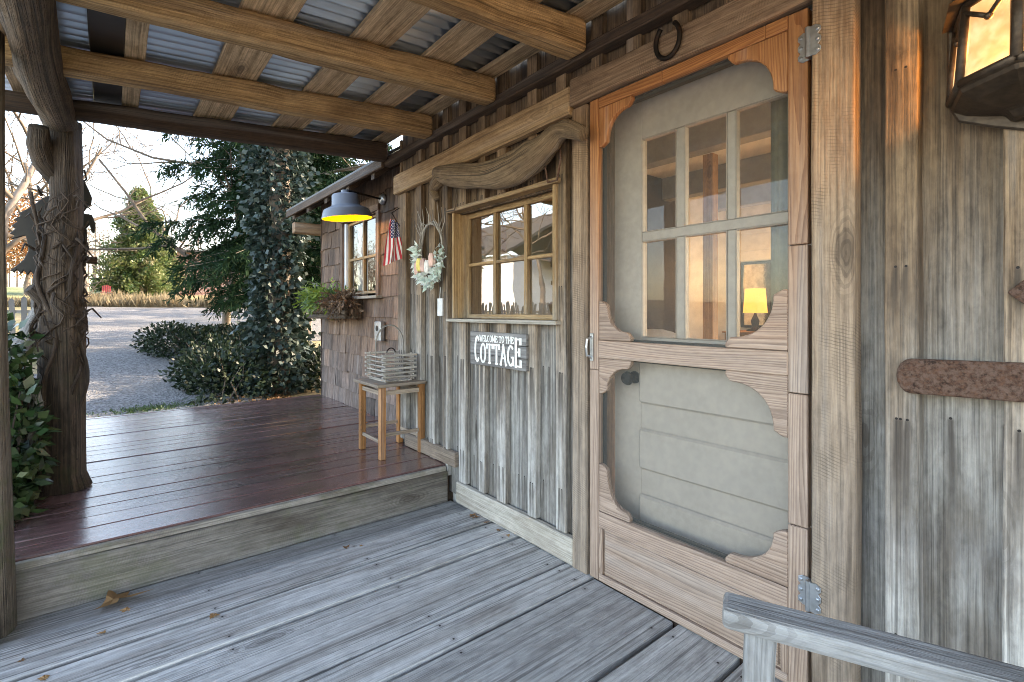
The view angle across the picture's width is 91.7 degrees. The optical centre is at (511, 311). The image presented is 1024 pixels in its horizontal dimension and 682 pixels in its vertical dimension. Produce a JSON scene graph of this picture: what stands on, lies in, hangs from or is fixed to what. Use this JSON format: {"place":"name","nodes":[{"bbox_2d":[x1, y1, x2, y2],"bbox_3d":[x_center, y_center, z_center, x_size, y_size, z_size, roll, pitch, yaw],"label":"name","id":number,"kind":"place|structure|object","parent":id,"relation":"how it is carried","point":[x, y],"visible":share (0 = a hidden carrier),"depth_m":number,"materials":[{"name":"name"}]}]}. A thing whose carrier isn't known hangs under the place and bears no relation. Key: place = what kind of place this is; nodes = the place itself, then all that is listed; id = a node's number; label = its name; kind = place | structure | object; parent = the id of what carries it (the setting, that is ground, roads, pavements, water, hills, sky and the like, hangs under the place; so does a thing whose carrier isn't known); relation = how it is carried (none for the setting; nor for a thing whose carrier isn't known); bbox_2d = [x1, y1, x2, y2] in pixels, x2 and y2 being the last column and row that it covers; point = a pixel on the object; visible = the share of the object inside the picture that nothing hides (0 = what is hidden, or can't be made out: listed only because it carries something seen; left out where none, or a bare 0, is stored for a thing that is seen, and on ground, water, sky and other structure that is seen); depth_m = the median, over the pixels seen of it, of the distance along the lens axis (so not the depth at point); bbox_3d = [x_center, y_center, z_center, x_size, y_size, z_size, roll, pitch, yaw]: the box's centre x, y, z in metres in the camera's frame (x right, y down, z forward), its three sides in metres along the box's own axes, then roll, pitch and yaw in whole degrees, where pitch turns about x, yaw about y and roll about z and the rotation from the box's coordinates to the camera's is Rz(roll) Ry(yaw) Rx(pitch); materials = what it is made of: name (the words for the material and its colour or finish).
{"place":"outdoors","nodes":[
{"label":"outdoors","id":0,"kind":"place"},
{"bbox_2d":[7,287,152,298],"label":"lawn","id":1,"kind":"structure","parent":0,"point":[17,292],"depth_m":26.69,"materials":[{"name":"beige plant"}]},
{"bbox_2d":[5,111,160,291],"bbox_3d":[-21.134,-6.322,23.558,13.347,11.870,7.308,0,0,25],"label":"bare tree","id":2,"kind":"object","parent":1,"relation":"on","point":[84,165],"visible":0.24,"depth_m":22.61,"materials":[{"name":"brown plant"}]},
{"bbox_2d":[100,285,110,293],"bbox_3d":[-18.134,-0.806,22.217,0.446,0.756,0.527,0,0,-39],"label":"garden chair","id":3,"kind":"object","parent":1,"relation":"on","point":[104,287],"visible":0.35,"depth_m":22.36,"materials":[{"name":"red paint"}]},
{"bbox_2d":[88,184,188,295],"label":"pyramid evergreen","id":4,"kind":"object","parent":1,"relation":"on","point":[130,272],"visible":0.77,"depth_m":26.77,"materials":[{"name":"green plant"}]},
{"bbox_2d":[7,295,320,398],"bbox_3d":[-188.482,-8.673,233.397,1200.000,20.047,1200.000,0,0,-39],"label":"ground","id":5,"kind":"structure","parent":0,"point":[307,392],"depth_m":11.89,"materials":[{"name":"plant"}]},
{"bbox_2d":[7,296,36,361],"bbox_3d":[-10.954,0.257,5.328,8.750,1.126,0.055,0,0,-39],"label":"picket fence","id":6,"kind":"object","parent":5,"relation":"on","point":[23,311],"visible":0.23,"depth_m":7.87,"materials":[{"name":"paint"}]},
{"bbox_2d":[7,310,61,526],"bbox_3d":[-2.521,0.720,2.333,0.627,1.456,1.238,0,0,-39],"label":"ivy shrub","id":7,"kind":"object","parent":5,"relation":"on","point":[27,481],"visible":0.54,"depth_m":2.39,"materials":[{"name":"green plant"}]},
{"bbox_2d":[8,307,36,357],"bbox_3d":[-2.729,0.102,2.821,0.107,0.414,0.269,0,0,36],"label":"leaning log","id":8,"kind":"object","parent":7,"relation":"on","point":[30,316],"visible":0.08,"depth_m":2.78,"materials":[{"name":"white wood"}]},
{"bbox_2d":[16,371,43,448],"bbox_3d":[-2.470,0.509,2.565,0.084,0.550,0.201,0,0,8],"label":"dead branch","id":9,"kind":"object","parent":7,"relation":"in","point":[31,434],"visible":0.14,"depth_m":2.55,"materials":[{"name":"brown wood"}]},
{"bbox_2d":[5,181,110,295],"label":"rust leaved tree","id":10,"kind":"object","parent":5,"relation":"on","point":[18,256],"visible":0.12,"depth_m":23.30,"materials":[{"name":"orange plant"}]},
{"bbox_2d":[5,113,158,298],"bbox_3d":[-17.586,-4.738,18.119,6.064,10.959,5.001,0,0,-8],"label":"bare tree","id":11,"kind":"object","parent":5,"relation":"on","point":[24,165],"visible":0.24,"depth_m":18.39,"materials":[{"name":"brown plant"}]},
{"bbox_2d":[5,111,186,252],"bbox_3d":[-12.147,-3.353,11.759,5.533,7.833,7.973,0,0,-4],"label":"bare tree","id":12,"kind":"object","parent":5,"relation":"on","point":[15,197],"visible":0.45,"depth_m":12.12,"materials":[{"name":"brown plant"}]},
{"bbox_2d":[6,196,224,286],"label":"woods","id":13,"kind":"object","parent":5,"relation":"on","point":[90,251],"visible":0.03,"depth_m":66.23,"materials":[{"name":"grey plant"}]},
{"bbox_2d":[7,289,246,307],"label":"dry grass","id":14,"kind":"structure","parent":5,"relation":"on","point":[114,299],"depth_m":19.93,"materials":[{"name":"beige plant"}]},
{"bbox_2d":[106,129,223,248],"bbox_3d":[-20.475,-6.265,30.975,7.597,10.357,10.131,0,0,-39],"label":"bare tree","id":15,"kind":"object","parent":5,"relation":"on","point":[167,214],"visible":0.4,"depth_m":30.00,"materials":[{"name":"grey plant"}]},
{"bbox_2d":[168,248,244,294],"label":"brick building","id":16,"kind":"structure","parent":5,"relation":"on","point":[197,292],"depth_m":30.91,"materials":[{"name":"red brick"}]},
{"bbox_2d":[82,121,364,324],"bbox_3d":[-4.452,-2.390,9.743,7.655,6.410,8.023,0,0,-39],"label":"bare tree","id":17,"kind":"object","parent":5,"relation":"on","point":[225,318],"visible":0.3,"depth_m":9.85,"materials":[{"name":"brown plant"}]},
{"bbox_2d":[129,320,320,405],"bbox_3d":[-4.472,0.668,8.109,5.850,1.077,2.639,0,0,43],"label":"shrub","id":18,"kind":"object","parent":5,"relation":"on","point":[208,347],"visible":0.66,"depth_m":6.56,"materials":[{"name":"green plant"}]},
{"bbox_2d":[14,394,452,621],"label":"raised deck","id":19,"kind":"structure","parent":5,"relation":"on","point":[168,494],"depth_m":2.68,"materials":[{"name":"brown wood"}]},
{"bbox_2d":[353,375,426,460],"bbox_3d":[-0.832,0.706,3.370,0.350,0.482,0.400,0,0,-39],"label":"wooden stool","id":20,"kind":"object","parent":19,"relation":"on","point":[368,384],"visible":0.91,"depth_m":3.32,"materials":[{"name":"brown wood"}]},
{"bbox_2d":[365,324,416,382],"bbox_3d":[-0.825,0.277,3.369,0.244,0.373,0.296,0,0,-39],"label":"slat basket","id":21,"kind":"object","parent":20,"relation":"on","point":[383,377],"visible":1,"depth_m":3.31,"materials":[{"name":"wood"}]},
{"bbox_2d":[128,133,393,325],"bbox_3d":[-4.152,-3.827,9.356,4.907,9.600,5.076,0,0,-39],"label":"spruce tree","id":22,"kind":"object","parent":5,"relation":"on","point":[232,258],"visible":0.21,"depth_m":8.47,"materials":[{"name":"green plant"}]},
{"bbox_2d":[199,148,326,333],"bbox_3d":[-5.393,-4.309,12.995,4.980,10.100,5.024,0,0,-39],"label":"spruce tree","id":23,"kind":"object","parent":5,"relation":"on","point":[310,322],"depth_m":12.33,"materials":[{"name":"green plant"}]},
{"bbox_2d":[217,141,322,397],"bbox_3d":[-3.080,-2.600,6.593,1.500,7.500,1.357,0,0,-39],"label":"ivy tree","id":24,"kind":"object","parent":5,"relation":"on","point":[280,319],"visible":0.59,"depth_m":6.36,"materials":[{"name":"green plant"}]},
{"bbox_2d":[286,146,399,423],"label":"shingled wing","id":25,"kind":"structure","parent":5,"relation":"on","point":[347,345],"depth_m":4.79,"materials":[{"name":"brown wood"}]},
{"bbox_2d":[306,299,361,318],"bbox_3d":[-1.839,-0.015,5.076,0.183,0.193,1.111,0,0,-39],"label":"window box","id":26,"kind":"object","parent":25,"relation":"attached to","point":[347,314],"visible":0.59,"depth_m":4.69,"materials":[{"name":"brown wood"}]},
{"bbox_2d":[292,277,347,319],"bbox_3d":[-2.017,-0.129,5.263,0.517,0.490,0.995,0,0,-33],"label":"trailing plant","id":27,"kind":"object","parent":26,"relation":"in","point":[311,296],"visible":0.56,"depth_m":5.12,"materials":[{"name":"green plant"}]},
{"bbox_2d":[314,286,363,321],"bbox_3d":[-1.650,-0.071,4.827,0.494,0.356,0.761,0,0,-29],"label":"dead plant","id":28,"kind":"object","parent":26,"relation":"in","point":[338,299],"visible":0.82,"depth_m":4.70,"materials":[{"name":"brown plant"}]},
{"bbox_2d":[321,189,385,221],"bbox_3d":[-1.333,-0.892,4.193,0.526,0.275,0.414,0,0,-39],"label":"barn lamp","id":29,"kind":"object","parent":25,"relation":"attached to","point":[345,206],"visible":1,"depth_m":4.06,"materials":[{"name":"grey metal"}]},
{"bbox_2d":[340,203,382,298],"bbox_3d":[-1.447,-0.537,4.780,0.145,0.845,0.985,0,0,-39],"label":"window","id":30,"kind":"structure","parent":25,"relation":"in","point":[346,231],"depth_m":4.80,"materials":[{"name":"brown wood"}]},
{"bbox_2d":[357,225,367,295],"bbox_3d":[-1.513,-0.500,5.025,0.024,0.700,0.280,0,0,-39],"label":"curtain","id":31,"kind":"object","parent":25,"relation":"hanging from","point":[359,262],"visible":0.56,"depth_m":5.08,"materials":[{"name":"white fabric"}]},
{"bbox_2d":[367,219,375,295],"bbox_3d":[-1.264,-0.500,4.956,0.006,0.900,0.900,0,0,-39],"label":"window pane","id":32,"kind":"structure","parent":25,"relation":"attached to","point":[371,251],"depth_m":5.22,"materials":[{"name":"clear glass"}]},
{"bbox_2d":[374,321,384,340],"bbox_3d":[-1.164,0.175,4.356,0.050,0.170,0.120,0,0,-39],"label":"outlet box","id":33,"kind":"object","parent":25,"relation":"attached to","point":[378,325],"visible":0.98,"depth_m":4.32,"materials":[{"name":"metal"}]},
{"bbox_2d":[384,0,1023,681],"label":"cottage","id":34,"kind":"structure","parent":5,"relation":"on","point":[800,450],"depth_m":1.72,"materials":[{"name":"wood"}]},
{"bbox_2d":[383,208,401,265],"bbox_3d":[-0.831,-0.532,3.530,0.053,0.431,0.165,0,0,43],"label":"flag","id":35,"kind":"object","parent":34,"relation":"attached to","point":[393,249],"visible":0.98,"depth_m":3.52,"materials":[{"name":"fabric"}]},
{"bbox_2d":[407,205,446,292],"bbox_3d":[-0.538,-0.412,3.165,0.133,0.590,0.430,0,0,-39],"label":"wreath","id":36,"kind":"object","parent":34,"relation":"attached to","point":[421,267],"visible":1,"depth_m":3.16,"materials":[{"name":"green plant"}]},
{"bbox_2d":[437,287,442,315],"bbox_3d":[-0.453,-0.060,3.131,0.012,0.180,0.060,0,0,-39],"label":"hanging tag","id":37,"kind":"object","parent":34,"relation":"hanging from","point":[439,306],"visible":1,"depth_m":3.13,"materials":[{"name":"paper"}]},
{"bbox_2d":[445,188,457,211],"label":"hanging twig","id":38,"kind":"object","parent":34,"relation":"attached to","point":[455,202],"visible":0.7,"depth_m":2.93,"materials":[{"name":"brown wood"}]},
{"bbox_2d":[470,331,528,371],"bbox_3d":[-0.078,0.208,2.657,0.024,0.188,0.493,0,0,-39],"label":"wall sign","id":39,"kind":"object","parent":34,"relation":"attached to","point":[506,354],"visible":1,"depth_m":2.62,"materials":[{"name":"grey wood"}]},
{"bbox_2d":[446,177,560,324],"bbox_3d":[-0.045,-0.277,2.698,0.150,0.684,0.960,0,0,-39],"label":"window","id":40,"kind":"structure","parent":34,"relation":"in","point":[462,264],"depth_m":2.78,"materials":[{"name":"brown wood"}]},
{"bbox_2d":[428,119,588,201],"bbox_3d":[-0.097,-0.744,2.558,0.158,0.256,1.281,0,0,-39],"label":"driftwood branch","id":41,"kind":"object","parent":34,"relation":"attached to","point":[523,162],"visible":1,"depth_m":2.36,"materials":[{"name":"brown wood"}]},
{"bbox_2d":[482,200,551,319],"bbox_3d":[0.103,-0.275,2.822,0.042,0.750,0.861,0,0,-43],"label":"window pane","id":42,"kind":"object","parent":34,"relation":"attached to","point":[541,268],"depth_m":2.90,"materials":[{"name":"clear glass"}]},
{"bbox_2d":[544,148,561,182],"bbox_3d":[0.178,-0.684,2.287,0.010,0.184,0.141,0,0,-39],"label":"bent iron hanger","id":43,"kind":"object","parent":34,"relation":"attached to","point":[560,159],"visible":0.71,"depth_m":2.25,"materials":[{"name":"black metal"}]},
{"bbox_2d":[647,329,675,336],"bbox_3d":[1.039,0.618,4.085,1.650,0.964,1.250,0,0,-39],"label":"bed","id":44,"kind":"object","parent":34,"relation":"on","point":[658,332],"visible":0.1,"depth_m":3.68,"materials":[{"name":"white fabric"}]},
{"bbox_2d":[653,20,681,60],"bbox_3d":[0.566,-0.978,1.806,0.018,0.131,0.118,0,0,-39],"label":"horseshoe","id":45,"kind":"object","parent":34,"relation":"attached to","point":[673,52],"visible":1,"depth_m":1.79,"materials":[{"name":"metal"}]},
{"bbox_2d":[585,8,820,681],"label":"screen door","id":46,"kind":"structure","parent":34,"relation":"in","point":[686,584],"depth_m":1.65,"materials":[{"name":"brown wood"}]},
{"bbox_2d":[615,62,811,558],"bbox_3d":[0.710,0.122,1.868,0.109,2.015,0.845,0,0,-39],"label":"inner door","id":47,"kind":"structure","parent":34,"relation":"in","point":[700,457],"depth_m":1.91,"materials":[{"name":"beige paint"}]},
{"bbox_2d":[741,260,770,327],"bbox_3d":[2.993,-0.200,5.952,0.036,0.800,0.500,0,0,-39],"label":"wall mirror","id":48,"kind":"object","parent":34,"relation":"attached to","point":[756,274],"depth_m":6.00,"materials":[{"name":"black paint"}]},
{"bbox_2d":[771,97,787,309],"bbox_3d":[0.988,-0.315,1.698,0.028,0.930,0.200,0,0,-39],"label":"curtain","id":49,"kind":"object","parent":34,"relation":"hanging from","point":[779,189],"visible":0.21,"depth_m":1.74,"materials":[{"name":"white fabric"}]},
{"bbox_2d":[896,358,1023,401],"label":"iron strap","id":50,"kind":"object","parent":34,"relation":"attached to","point":[994,380],"visible":1,"depth_m":1.18,"materials":[{"name":"brown metal"}]},
{"bbox_2d":[942,0,1023,130],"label":"wall lantern","id":51,"kind":"object","parent":34,"relation":"attached to","point":[985,63],"depth_m":1.07,"materials":[{"name":"brown metal"}]},
{"bbox_2d":[1008,280,1023,303],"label":"iron pointer","id":52,"kind":"object","parent":34,"relation":"attached to","point":[1016,292],"visible":1,"depth_m":1.11,"materials":[{"name":"brown metal"}]},
{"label":"porch floor joists","id":53,"kind":"structure","parent":5,"relation":"on","visible":0},
{"bbox_2d":[0,500,782,681],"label":"porch floor","id":54,"kind":"structure","parent":53,"relation":"on","point":[450,591],"depth_m":1.82,"materials":[{"name":"grey wood"}]},
{"bbox_2d":[37,675,49,680],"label":"dead leaf","id":55,"kind":"object","parent":54,"relation":"on","point":[43,677],"visible":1,"depth_m":1.55,"materials":[{"name":"brown plant"}]},
{"bbox_2d":[94,589,151,609],"bbox_3d":[-1.583,1.160,2.030,0.196,0.028,0.152,0,0,-39],"label":"dead leaf","id":56,"kind":"object","parent":54,"relation":"on","point":[112,597],"visible":1,"depth_m":2.01,"materials":[{"name":"brown plant"}]},
{"bbox_2d":[120,607,130,611],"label":"dead leaf","id":57,"kind":"object","parent":54,"relation":"on","point":[125,609],"visible":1,"depth_m":1.90,"materials":[{"name":"brown plant"}]},
{"bbox_2d":[209,613,219,618],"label":"dead leaf","id":58,"kind":"object","parent":54,"relation":"on","point":[212,615],"visible":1,"depth_m":1.87,"materials":[{"name":"brown plant"}]},
{"bbox_2d":[0,0,624,638],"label":"porch","id":59,"kind":"object","parent":54,"relation":"on","point":[370,80],"visible":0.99,"depth_m":2.29,"materials":[{"name":"brown wood"}]},
{"bbox_2d":[10,182,97,274],"bbox_3d":[-2.523,-0.479,2.745,0.357,0.580,0.042,0,0,-39],"label":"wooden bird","id":60,"kind":"object","parent":59,"relation":"hanging from","point":[22,225],"visible":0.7,"depth_m":2.68},
{"bbox_2d":[21,170,101,459],"bbox_3d":[-2.392,0.010,2.640,0.327,1.562,0.290,0,0,-39],"label":"climbing vine","id":61,"kind":"object","parent":59,"relation":"attached to","point":[39,249],"visible":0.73,"depth_m":2.58,"materials":[{"name":"brown plant"}]},
{"bbox_2d":[722,592,1023,681],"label":"railing","id":62,"kind":"object","parent":54,"relation":"on","point":[764,627],"visible":1,"depth_m":0.78,"materials":[{"name":"grey wood"}]},
{"bbox_2d":[34,306,320,417],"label":"gravel drive","id":63,"kind":"structure","parent":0,"point":[123,373],"depth_m":8.15,"materials":[{"name":"grey gravel"}]},
{"bbox_2d":[86,399,214,416],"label":"grass","id":64,"kind":"structure","parent":63,"relation":"on","point":[147,408],"depth_m":5.43,"materials":[{"name":"green plant"}]},
{"bbox_2d":[213,393,291,403],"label":"leaf litter","id":65,"kind":"object","parent":63,"relation":"on","point":[276,396],"visible":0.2,"depth_m":6.17,"materials":[{"name":"brown plant"}]},
{"bbox_2d":[5,111,402,286],"label":"sky","id":66,"kind":"structure","parent":0,"point":[21,137],"materials":[{"name":"white"}]},
{"bbox_2d":[722,330,754,339],"bbox_3d":[2.721,0.657,5.552,0.450,0.865,0.540,0,0,-39],"label":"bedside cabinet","id":67,"kind":"object","parent":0,"point":[743,332],"visible":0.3,"depth_m":5.47,"materials":[{"name":"brown wood"}]},
{"bbox_2d":[743,288,767,330],"bbox_3d":[2.717,-0.013,5.549,0.248,0.474,0.248,0,0,-39],"label":"table lamp","id":68,"kind":"object","parent":67,"relation":"on","point":[755,301],"visible":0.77,"depth_m":5.46,"materials":[{"name":"fabric"}]}
]}

